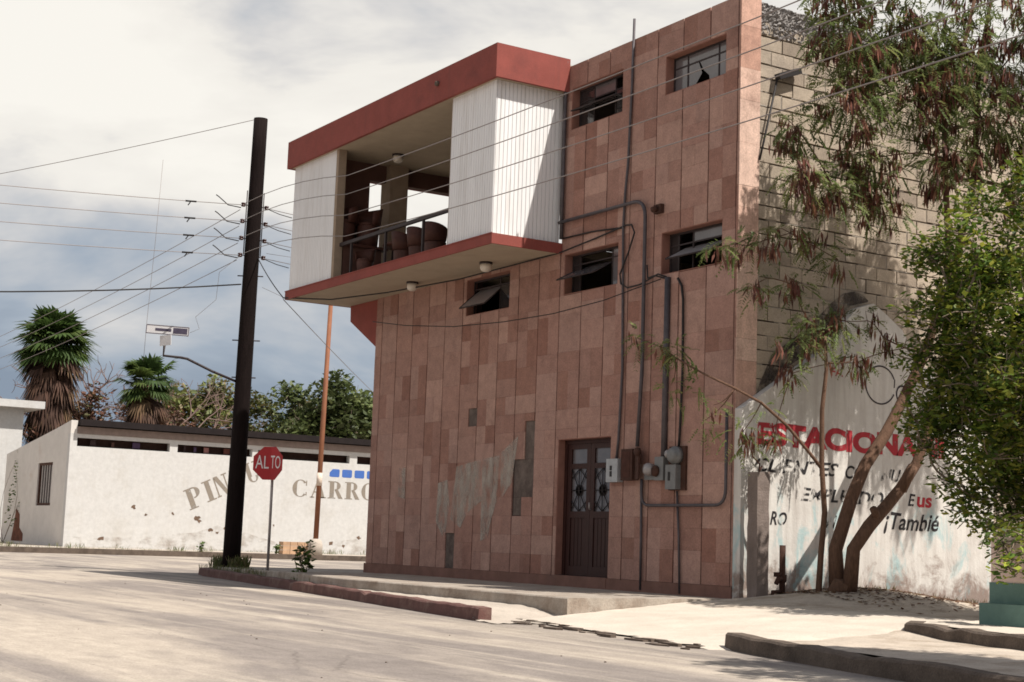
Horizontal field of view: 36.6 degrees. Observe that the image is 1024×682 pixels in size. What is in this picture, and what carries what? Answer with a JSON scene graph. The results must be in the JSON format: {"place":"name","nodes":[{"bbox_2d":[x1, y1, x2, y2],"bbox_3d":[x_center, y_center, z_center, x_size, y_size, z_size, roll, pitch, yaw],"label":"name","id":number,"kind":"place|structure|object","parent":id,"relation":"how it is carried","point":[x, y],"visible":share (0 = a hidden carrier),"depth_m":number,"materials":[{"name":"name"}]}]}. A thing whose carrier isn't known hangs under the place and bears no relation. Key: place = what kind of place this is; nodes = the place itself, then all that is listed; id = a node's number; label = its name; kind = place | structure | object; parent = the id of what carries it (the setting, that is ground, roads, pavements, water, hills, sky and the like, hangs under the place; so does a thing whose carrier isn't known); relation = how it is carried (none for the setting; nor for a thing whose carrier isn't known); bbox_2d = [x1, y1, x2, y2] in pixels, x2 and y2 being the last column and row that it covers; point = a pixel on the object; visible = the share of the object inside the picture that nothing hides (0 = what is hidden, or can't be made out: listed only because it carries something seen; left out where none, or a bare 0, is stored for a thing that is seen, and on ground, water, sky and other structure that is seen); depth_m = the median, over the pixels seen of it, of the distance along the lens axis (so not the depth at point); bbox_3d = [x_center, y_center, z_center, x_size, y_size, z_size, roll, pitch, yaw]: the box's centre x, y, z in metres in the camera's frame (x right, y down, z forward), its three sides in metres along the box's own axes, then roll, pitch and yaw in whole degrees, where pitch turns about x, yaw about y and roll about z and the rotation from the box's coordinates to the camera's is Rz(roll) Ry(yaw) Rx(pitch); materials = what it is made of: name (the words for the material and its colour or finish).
{"place":"outdoors","nodes":[
{"label":"outdoors","id":0,"kind":"place"},
{"bbox_2d":[143,164,162,360],"bbox_3d":[-7.919,-1.793,34.248,0.224,4.500,0.027,-3,-9,36],"label":"antenna mast","id":1,"kind":"object","parent":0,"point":[153,260],"visible":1,"depth_m":34.27,"materials":[{"name":"grey metal"}]},
{"bbox_2d":[0,542,365,555],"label":"pavement","id":2,"kind":"structure","parent":0,"point":[32,545],"depth_m":59.30,"materials":[{"name":"concrete"}]},
{"bbox_2d":[0,460,19,541],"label":"climbing shrub","id":3,"kind":"object","parent":2,"relation":"on","point":[8,509],"visible":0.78,"depth_m":64.57,"materials":[{"name":"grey plant"}]},
{"bbox_2d":[0,398,44,537],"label":"white house","id":4,"kind":"structure","parent":2,"relation":"on","point":[12,411],"depth_m":70.46,"materials":[{"name":"white paint"}]},
{"bbox_2d":[22,422,37,442],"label":"rust red tree","id":5,"kind":"object","parent":2,"relation":"on","point":[36,433],"visible":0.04,"depth_m":72.59,"materials":[{"name":"brown plant"}]},
{"bbox_2d":[6,304,102,465],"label":"fan palm","id":6,"kind":"object","parent":2,"relation":"on","point":[52,373],"visible":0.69,"depth_m":74.92,"materials":[{"name":"green plant"}]},
{"bbox_2d":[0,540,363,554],"bbox_3d":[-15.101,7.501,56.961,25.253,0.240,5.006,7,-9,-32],"label":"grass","id":7,"kind":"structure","parent":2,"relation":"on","point":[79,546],"depth_m":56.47,"materials":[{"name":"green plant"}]},
{"bbox_2d":[195,541,205,551],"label":"weed plant","id":8,"kind":"object","parent":2,"relation":"on","point":[201,546],"visible":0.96,"depth_m":57.02,"materials":[{"name":"green plant"}]},
{"bbox_2d":[273,544,282,553],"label":"weed plant","id":9,"kind":"object","parent":2,"relation":"on","point":[276,548],"visible":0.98,"depth_m":58.60,"materials":[{"name":"green plant"}]},
{"bbox_2d":[279,541,307,553],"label":"brick box","id":10,"kind":"object","parent":2,"relation":"on","point":[288,547],"visible":0.62,"depth_m":59.28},
{"bbox_2d":[307,305,332,554],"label":"orange pole","id":11,"kind":"object","parent":2,"relation":"on","point":[318,547],"visible":0.85,"depth_m":59.94,"materials":[{"name":"metal"}]},
{"bbox_2d":[0,419,370,554],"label":"white building","id":12,"kind":"structure","parent":0,"point":[101,483],"depth_m":61.73,"materials":[{"name":"paint"}]},
{"bbox_2d":[37,462,52,504],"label":"window","id":13,"kind":"structure","parent":12,"relation":"in","point":[45,472],"depth_m":61.85,"materials":[{"name":"metal"}]},
{"bbox_2d":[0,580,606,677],"bbox_3d":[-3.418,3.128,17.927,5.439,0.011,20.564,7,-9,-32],"label":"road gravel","id":14,"kind":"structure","parent":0,"point":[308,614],"depth_m":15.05,"materials":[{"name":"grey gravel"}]},
{"bbox_2d":[383,241,392,259],"bbox_3d":[-1.971,-1.445,28.586,0.858,0.647,0.858,7,-9,-32],"label":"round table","id":15,"kind":"object","parent":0,"point":[389,245],"visible":0.08,"depth_m":28.57,"materials":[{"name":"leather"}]},
{"bbox_2d":[355,588,556,623],"bbox_3d":[-0.401,3.608,21.365,4.050,0.142,7.100,7,-9,-32],"label":"pavement strip","id":16,"kind":"object","parent":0,"point":[505,613],"visible":0.22,"depth_m":18.88,"materials":[{"name":"concrete"}]},
{"bbox_2d":[212,567,724,615],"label":"pavement","id":17,"kind":"structure","parent":0,"point":[558,600],"depth_m":21.29,"materials":[{"name":"concrete"}]},
{"bbox_2d":[285,0,1023,598],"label":"corner building","id":18,"kind":"structure","parent":17,"relation":"on","point":[493,448],"depth_m":24.08,"materials":[{"name":"tile"}]},
{"bbox_2d":[283,299,372,391],"bbox_3d":[-3.687,2.015,48.413,0.014,0.915,36.546,2,-7,3],"label":"overhead wire","id":19,"kind":"object","parent":18,"relation":"attached to","point":[316,334],"visible":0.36,"depth_m":34.04,"materials":[{"name":"black metal"}]},
{"bbox_2d":[341,242,387,274],"bbox_3d":[-2.930,-1.418,29.312,0.950,0.710,0.650,7,-9,-32],"label":"table","id":20,"kind":"object","parent":18,"relation":"on","point":[346,258],"visible":0.39,"depth_m":29.00,"materials":[{"name":"wood"}]},
{"bbox_2d":[343,206,359,241],"bbox_3d":[-3.157,-2.192,29.291,0.554,0.794,0.504,-4,-10,40],"label":"barrel chair","id":21,"kind":"object","parent":20,"relation":"on","point":[349,223],"visible":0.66,"depth_m":29.10,"materials":[{"name":"leather"}]},
{"bbox_2d":[356,209,382,246],"bbox_3d":[-2.724,-2.150,29.502,0.554,0.794,0.504,-4,-10,40],"label":"barrel chair","id":22,"kind":"object","parent":20,"relation":"on","point":[367,220],"visible":0.88,"depth_m":29.32,"materials":[{"name":"leather"}]},
{"bbox_2d":[355,249,375,269],"bbox_3d":[-2.688,-1.444,28.439,0.385,0.552,0.350,-2,-8,29],"label":"barrel chair","id":23,"kind":"object","parent":18,"relation":"on","point":[365,258],"visible":0.84,"depth_m":28.34,"materials":[{"name":"leather"}]},
{"bbox_2d":[391,231,408,259],"bbox_3d":[-1.947,-1.592,27.636,0.438,0.690,0.482,4,-8,-18],"label":"barrel chair","id":24,"kind":"object","parent":18,"relation":"on","point":[400,249],"visible":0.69,"depth_m":27.46,"materials":[{"name":"leather"}]},
{"bbox_2d":[406,226,421,254],"bbox_3d":[-1.644,-1.639,27.195,0.438,0.690,0.481,7,-9,-35],"label":"barrel chair","id":25,"kind":"object","parent":18,"relation":"on","point":[414,233],"visible":0.56,"depth_m":27.03,"materials":[{"name":"leather"}]},
{"bbox_2d":[424,221,446,250],"bbox_3d":[-1.344,-1.690,26.722,0.438,0.690,0.481,8,-10,-41],"label":"barrel chair","id":26,"kind":"object","parent":18,"relation":"on","point":[435,234],"visible":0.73,"depth_m":26.56,"materials":[{"name":"leather"}]},
{"bbox_2d":[282,224,666,299],"bbox_3d":[-0.956,-0.905,26.411,0.503,0.986,10.589,8,-10,-39],"label":"cable","id":27,"kind":"object","parent":18,"relation":"attached to","point":[631,225],"visible":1,"depth_m":25.05,"materials":[{"name":"black rubber"}]},
{"bbox_2d":[459,274,509,313],"bbox_3d":[-0.377,-0.802,26.424,0.433,0.614,1.394,7,-9,-32],"label":"window","id":28,"kind":"structure","parent":18,"relation":"in","point":[485,294],"depth_m":26.47,"materials":[{"name":"glass"}]},
{"bbox_2d":[372,279,660,326],"bbox_3d":[-0.310,-0.516,25.852,0.121,0.526,8.803,7,-9,-32],"label":"cable","id":29,"kind":"object","parent":18,"relation":"attached to","point":[521,318],"visible":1,"depth_m":24.93,"materials":[{"name":"black rubber"}]},
{"bbox_2d":[559,92,566,239],"bbox_3d":[0.829,-3.051,24.718,0.064,2.902,0.079,7,-9,-32],"label":"drain pipe","id":30,"kind":"object","parent":18,"relation":"attached to","point":[563,166],"visible":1,"depth_m":24.67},
{"bbox_2d":[561,438,610,576],"bbox_3d":[1.181,2.519,23.487,0.119,2.065,1.374,7,-9,-32],"label":"door","id":31,"kind":"structure","parent":18,"relation":"in","point":[586,488],"depth_m":23.57,"materials":[{"name":"brown wood"}]},
{"bbox_2d":[556,246,617,292],"bbox_3d":[1.241,-1.103,23.868,0.457,0.624,1.414,7,-9,-32],"label":"window","id":32,"kind":"structure","parent":18,"relation":"in","point":[577,272],"depth_m":24.06,"materials":[{"name":"metal"}]},
{"bbox_2d":[563,227,621,238],"bbox_3d":[1.225,-1.658,23.870,0.026,0.096,1.581,7,-9,-32],"label":"cable","id":33,"kind":"object","parent":18,"relation":"attached to","point":[590,232],"visible":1,"depth_m":23.88,"materials":[{"name":"black rubber"}]},
{"bbox_2d":[571,74,622,126],"bbox_3d":[1.377,-3.750,24.192,0.350,0.664,1.354,7,-9,-32],"label":"window","id":34,"kind":"structure","parent":18,"relation":"in","point":[588,96],"depth_m":24.41,"materials":[{"name":"glass"}]},
{"bbox_2d":[558,200,646,446],"bbox_3d":[1.300,-0.195,23.410,0.056,3.660,2.308,7,-9,-32],"label":"conduit","id":35,"kind":"object","parent":18,"relation":"attached to","point":[642,204],"visible":1,"depth_m":22.52,"materials":[{"name":"grey metal"}]},
{"bbox_2d":[606,458,622,482],"bbox_3d":[1.499,1.898,22.709,0.109,0.340,0.280,7,-9,-32],"label":"meter box","id":36,"kind":"object","parent":18,"relation":"attached to","point":[613,469],"visible":1,"depth_m":22.64,"materials":[{"name":"grey metal"}]},
{"bbox_2d":[615,18,635,458],"bbox_3d":[1.693,-1.571,23.093,0.040,6.653,0.210,7,-9,-32],"label":"conduit","id":37,"kind":"object","parent":18,"relation":"attached to","point":[623,238],"visible":0.97,"depth_m":23.12,"materials":[{"name":"metal"}]},
{"bbox_2d":[620,447,640,480],"bbox_3d":[1.747,1.771,22.283,0.168,0.459,0.523,5,-8,-22],"label":"meter box","id":38,"kind":"object","parent":18,"relation":"attached to","point":[630,463],"visible":1,"depth_m":22.28,"materials":[{"name":"brown metal"}]},
{"bbox_2d":[639,479,642,589],"bbox_3d":[1.833,2.749,22.062,0.036,1.571,0.066,7,-9,-32],"label":"conduit","id":39,"kind":"object","parent":18,"relation":"attached to","point":[640,561],"visible":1,"depth_m":22.01,"materials":[{"name":"grey metal"}]},
{"bbox_2d":[642,456,668,480],"bbox_3d":[1.981,1.800,21.860,0.206,0.330,0.460,7,-9,-32],"label":"electric meter","id":40,"kind":"object","parent":18,"relation":"attached to","point":[655,470],"visible":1,"depth_m":21.77,"materials":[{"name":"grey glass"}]},
{"bbox_2d":[646,265,664,278],"bbox_3d":[2.067,-0.996,22.345,0.043,0.263,0.444,7,-9,-33],"label":"cable","id":41,"kind":"object","parent":18,"relation":"attached to","point":[653,275],"visible":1,"depth_m":22.43,"materials":[{"name":"black rubber"}]},
{"bbox_2d":[661,277,670,456],"bbox_3d":[2.179,0.375,21.949,0.083,2.590,0.083,3,-8,-9],"label":"conduit","id":42,"kind":"object","parent":18,"relation":"attached to","point":[666,335],"visible":0.95,"depth_m":21.90,"materials":[{"name":"metal"}]},
{"bbox_2d":[664,446,687,489],"bbox_3d":[2.243,1.759,21.477,0.174,0.610,0.370,7,-9,-32],"label":"electric meter","id":43,"kind":"object","parent":18,"relation":"attached to","point":[676,471],"visible":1,"depth_m":21.41,"materials":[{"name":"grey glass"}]},
{"bbox_2d":[676,491,679,593],"bbox_3d":[2.287,2.765,21.331,0.032,1.402,0.132,7,-9,-32],"label":"conduit","id":44,"kind":"object","parent":18,"relation":"attached to","point":[678,527],"visible":1,"depth_m":21.31,"materials":[{"name":"metal"}]},
{"bbox_2d":[677,277,683,446],"bbox_3d":[2.345,0.283,21.699,0.036,2.402,0.182,7,-9,-32],"label":"conduit","id":45,"kind":"object","parent":18,"relation":"attached to","point":[682,378],"visible":0.97,"depth_m":21.61,"materials":[{"name":"metal"}]},
{"bbox_2d":[640,409,728,506],"bbox_3d":[2.352,1.634,21.370,0.044,1.302,1.894,7,-9,-32],"label":"conduit","id":46,"kind":"object","parent":18,"relation":"attached to","point":[721,502],"visible":0.98,"depth_m":20.66,"materials":[{"name":"grey metal"}]},
{"bbox_2d":[665,223,721,272],"bbox_3d":[2.566,-1.309,21.817,0.373,0.594,1.334,7,-9,-32],"label":"window","id":47,"kind":"structure","parent":18,"relation":"in","point":[712,231],"depth_m":21.95,"materials":[{"name":"glass"}]},
{"bbox_2d":[674,39,725,91],"bbox_3d":[2.748,-3.922,22.197,0.030,0.564,1.344,7,-9,-32],"label":"window","id":48,"kind":"structure","parent":18,"relation":"in","point":[681,65],"depth_m":22.39,"materials":[{"name":"glass"}]},
{"bbox_2d":[732,291,992,602],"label":"painted wall","id":49,"kind":"structure","parent":18,"relation":"attached to","point":[916,542],"depth_m":21.52,"materials":[{"name":"grey paint"}]},
{"bbox_2d":[0,552,1023,681],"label":"road","id":50,"kind":"structure","parent":0,"point":[80,625],"depth_m":13.66,"materials":[{"name":"grey asphalt"}]},
{"bbox_2d":[0,546,365,560],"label":"kerb","id":51,"kind":"structure","parent":50,"relation":"on","point":[147,552],"depth_m":55.34,"materials":[{"name":"concrete"}]},
{"bbox_2d":[198,567,491,620],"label":"kerb","id":52,"kind":"structure","parent":50,"relation":"on","point":[456,610],"depth_m":21.98,"materials":[{"name":"concrete"}]},
{"bbox_2d":[512,618,700,649],"bbox_3d":[0.810,3.061,16.338,0.508,0.043,4.822,5,-8,-23],"label":"road rubble","id":53,"kind":"object","parent":50,"relation":"on","point":[663,642],"visible":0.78,"depth_m":15.60,"materials":[{"name":"concrete"}]},
{"bbox_2d":[725,632,1023,681],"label":"kerb","id":54,"kind":"structure","parent":50,"relation":"on","point":[900,669],"depth_m":11.97,"materials":[{"name":"concrete"}]},
{"bbox_2d":[0,0,1023,446],"label":"sky","id":55,"kind":"structure","parent":0,"point":[79,78],"materials":[{"name":"grey"}]},
{"bbox_2d":[522,602,978,650],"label":"driveway","id":56,"kind":"structure","parent":0,"point":[708,628],"depth_m":16.68,"materials":[{"name":"concrete"}]},
{"bbox_2d":[686,589,1023,675],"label":"yard","id":57,"kind":"structure","parent":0,"point":[902,644],"depth_m":15.22,"materials":[{"name":"beige concrete"}]},
{"bbox_2d":[620,305,872,591],"bbox_3d":[3.022,1.346,20.126,3.381,3.900,1.706,1,-7,6],"label":"sapling","id":58,"kind":"object","parent":57,"relation":"on","point":[745,441],"visible":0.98,"depth_m":20.09,"materials":[{"name":"green plant"}]},
{"bbox_2d":[746,456,769,597],"bbox_3d":[3.182,2.432,20.080,0.234,1.900,0.205,7,-9,-32],"label":"concrete post","id":59,"kind":"object","parent":57,"relation":"on","point":[758,487],"visible":0.91,"depth_m":20.01,"materials":[{"name":"grey concrete"}]},
{"bbox_2d":[771,545,786,594],"bbox_3d":[3.463,3.026,20.108,0.119,0.750,0.281,-5,-10,42],"label":"standpipe","id":60,"kind":"object","parent":57,"relation":"on","point":[781,578],"visible":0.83,"depth_m":20.13,"materials":[{"name":"brown metal"}]},
{"bbox_2d":[696,0,1023,591],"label":"pod tree","id":61,"kind":"object","parent":57,"relation":"on","point":[874,58],"visible":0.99,"depth_m":20.23,"materials":[{"name":"green plant"}]},
{"bbox_2d":[768,585,988,613],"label":"leaf litter","id":62,"kind":"object","parent":57,"relation":"on","point":[876,589],"visible":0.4,"depth_m":19.84,"materials":[{"name":"brown plant"}]},
{"bbox_2d":[885,150,1023,584],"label":"shade tree","id":63,"kind":"object","parent":57,"relation":"on","point":[980,385],"visible":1,"depth_m":17.84,"materials":[{"name":"green plant"}]},
{"bbox_2d":[904,620,1023,650],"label":"kerb","id":64,"kind":"structure","parent":57,"relation":"on","point":[978,636],"depth_m":14.40,"materials":[{"name":"concrete"}]},
{"bbox_2d":[979,537,1023,633],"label":"boundary wall","id":65,"kind":"structure","parent":57,"relation":"on","point":[1004,606],"depth_m":15.64,"materials":[{"name":"teal paint"}]},
{"bbox_2d":[925,622,1023,633],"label":"pavement","id":66,"kind":"structure","parent":0,"point":[1006,629],"depth_m":15.07,"materials":[{"name":"concrete"}]},
{"label":"ground","id":67,"kind":"structure","parent":0,"visible":0},
{"bbox_2d":[0,360,123,435],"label":"bare tree","id":68,"kind":"object","parent":67,"relation":"on","point":[107,382],"visible":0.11,"depth_m":83.35,"materials":[{"name":"brown plant"}]},
{"bbox_2d":[69,381,128,420],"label":"rust red tree","id":69,"kind":"object","parent":67,"relation":"on","point":[89,410],"visible":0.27,"depth_m":82.03,"materials":[{"name":"brown plant"}]},
{"bbox_2d":[112,352,181,424],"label":"fan palm","id":70,"kind":"object","parent":67,"relation":"on","point":[139,397],"visible":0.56,"depth_m":79.74,"materials":[{"name":"green plant"}]},
{"bbox_2d":[160,390,198,426],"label":"rust red tree","id":71,"kind":"object","parent":67,"relation":"on","point":[172,413],"visible":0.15,"depth_m":84.99,"materials":[{"name":"brown plant"}]},
{"bbox_2d":[98,375,267,431],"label":"bare tree","id":72,"kind":"object","parent":67,"relation":"on","point":[184,420],"visible":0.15,"depth_m":87.17,"materials":[{"name":"brown plant"}]},
{"bbox_2d":[154,374,261,431],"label":"olive green tree","id":73,"kind":"object","parent":67,"relation":"on","point":[182,400],"visible":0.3,"depth_m":91.75,"materials":[{"name":"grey plant"}]},
{"bbox_2d":[249,390,317,432],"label":"olive green tree","id":74,"kind":"object","parent":67,"relation":"on","point":[262,408],"visible":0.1,"depth_m":94.49,"materials":[{"name":"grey plant"}]},
{"bbox_2d":[265,369,372,439],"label":"dark green tree","id":75,"kind":"object","parent":67,"relation":"on","point":[349,415],"visible":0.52,"depth_m":91.08,"materials":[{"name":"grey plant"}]},
{"label":"verge","id":76,"kind":"structure","parent":0,"visible":0},
{"bbox_2d":[213,117,291,566],"bbox_3d":[-5.708,0.030,33.425,1.628,9.824,0.690,1,-7,5],"label":"utility pole","id":77,"kind":"object","parent":76,"relation":"on","point":[243,377],"visible":0.99,"depth_m":33.28,"materials":[{"name":"wood"}]},
{"bbox_2d":[0,221,233,238],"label":"overhead wire","id":78,"kind":"object","parent":77,"relation":"attached to","point":[187,235],"visible":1,"depth_m":32.20,"materials":[{"name":"black metal"}]},
{"bbox_2d":[2,240,232,256],"bbox_3d":[-23.151,-3.647,22.558,40.941,1.070,0.036,7,-9,-32],"label":"overhead wire","id":79,"kind":"object","parent":77,"relation":"attached to","point":[186,252],"visible":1,"depth_m":32.11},
{"bbox_2d":[1,260,235,368],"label":"overhead wire","id":80,"kind":"object","parent":77,"relation":"attached to","point":[127,313],"visible":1,"depth_m":39.22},
{"bbox_2d":[1,243,237,357],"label":"overhead wire","id":81,"kind":"object","parent":77,"relation":"attached to","point":[128,299],"visible":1,"depth_m":39.30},
{"bbox_2d":[0,210,238,336],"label":"overhead wire","id":82,"kind":"object","parent":77,"relation":"attached to","point":[129,271],"visible":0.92,"depth_m":39.31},
{"bbox_2d":[1,226,238,346],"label":"overhead wire","id":83,"kind":"object","parent":77,"relation":"attached to","point":[124,287],"visible":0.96,"depth_m":39.77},
{"bbox_2d":[0,284,240,291],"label":"overhead wire","id":84,"kind":"object","parent":77,"relation":"attached to","point":[125,289],"visible":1,"depth_m":31.98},
{"bbox_2d":[2,203,239,221],"bbox_3d":[-23.119,-4.383,22.639,40.936,1.070,0.036,7,-9,-32],"label":"overhead wire","id":85,"kind":"object","parent":77,"relation":"attached to","point":[188,218],"visible":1,"depth_m":32.22,"materials":[{"name":"black metal"}]},
{"bbox_2d":[2,185,240,204],"bbox_3d":[-23.104,-4.740,22.679,40.934,1.070,0.036,7,-9,-32],"label":"overhead wire","id":86,"kind":"object","parent":77,"relation":"attached to","point":[189,201],"visible":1,"depth_m":32.26,"materials":[{"name":"black metal"}]},
{"bbox_2d":[0,120,252,173],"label":"overhead wire","id":87,"kind":"object","parent":77,"relation":"attached to","point":[129,147],"visible":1,"depth_m":35.01,"materials":[{"name":"black metal"}]},
{"bbox_2d":[145,324,235,381],"bbox_3d":[-6.834,0.251,33.049,1.964,1.147,0.247,4,-8,-13],"label":"solar street lamp","id":88,"kind":"object","parent":77,"relation":"attached to","point":[167,332],"visible":1,"depth_m":32.99,"materials":[{"name":"metal"}]},
{"bbox_2d":[190,257,238,332],"bbox_3d":[-6.383,-1.015,33.415,0.990,1.757,0.089,3,-7,-8],"label":"overhead wire","id":89,"kind":"object","parent":77,"relation":"attached to","point":[216,294],"visible":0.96,"depth_m":33.43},
{"bbox_2d":[258,258,282,296],"bbox_3d":[-4.997,-1.327,31.959,0.020,1.329,3.212,5,-8,-19],"label":"overhead wire","id":90,"kind":"object","parent":77,"relation":"attached to","point":[269,278],"visible":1,"depth_m":31.92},
{"bbox_2d":[246,0,800,202],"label":"overhead wire","id":91,"kind":"object","parent":77,"relation":"attached to","point":[558,96],"visible":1,"depth_m":20.08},
{"bbox_2d":[245,0,884,219],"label":"overhead wire","id":92,"kind":"object","parent":77,"relation":"attached to","point":[607,103],"visible":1,"depth_m":18.86,"materials":[{"name":"black metal"}]},
{"bbox_2d":[244,0,996,236],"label":"overhead wire","id":93,"kind":"object","parent":77,"relation":"attached to","point":[674,110],"visible":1,"depth_m":17.29,"materials":[{"name":"black metal"}]},
{"bbox_2d":[243,33,1023,253],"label":"overhead wire","id":94,"kind":"object","parent":77,"relation":"attached to","point":[693,137],"visible":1,"depth_m":16.91,"materials":[{"name":"black metal"}]},
{"bbox_2d":[199,554,309,581],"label":"verge grass","id":95,"kind":"structure","parent":76,"relation":"on","point":[241,563],"depth_m":32.73,"materials":[{"name":"green plant"}]},
{"bbox_2d":[253,446,282,569],"bbox_3d":[-4.543,3.180,29.028,0.675,2.432,0.266,-2,-8,28],"label":"stop sign","id":96,"kind":"object","parent":76,"relation":"on","point":[267,463],"visible":0.94,"depth_m":29.09,"materials":[{"name":"metal"}]},
{"bbox_2d":[291,540,317,571],"bbox_3d":[-3.585,3.772,26.745,0.464,0.706,0.361,2,-7,-1],"label":"weed plant","id":97,"kind":"object","parent":76,"relation":"on","point":[306,561],"visible":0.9,"depth_m":26.72,"materials":[{"name":"green plant"}]}
]}

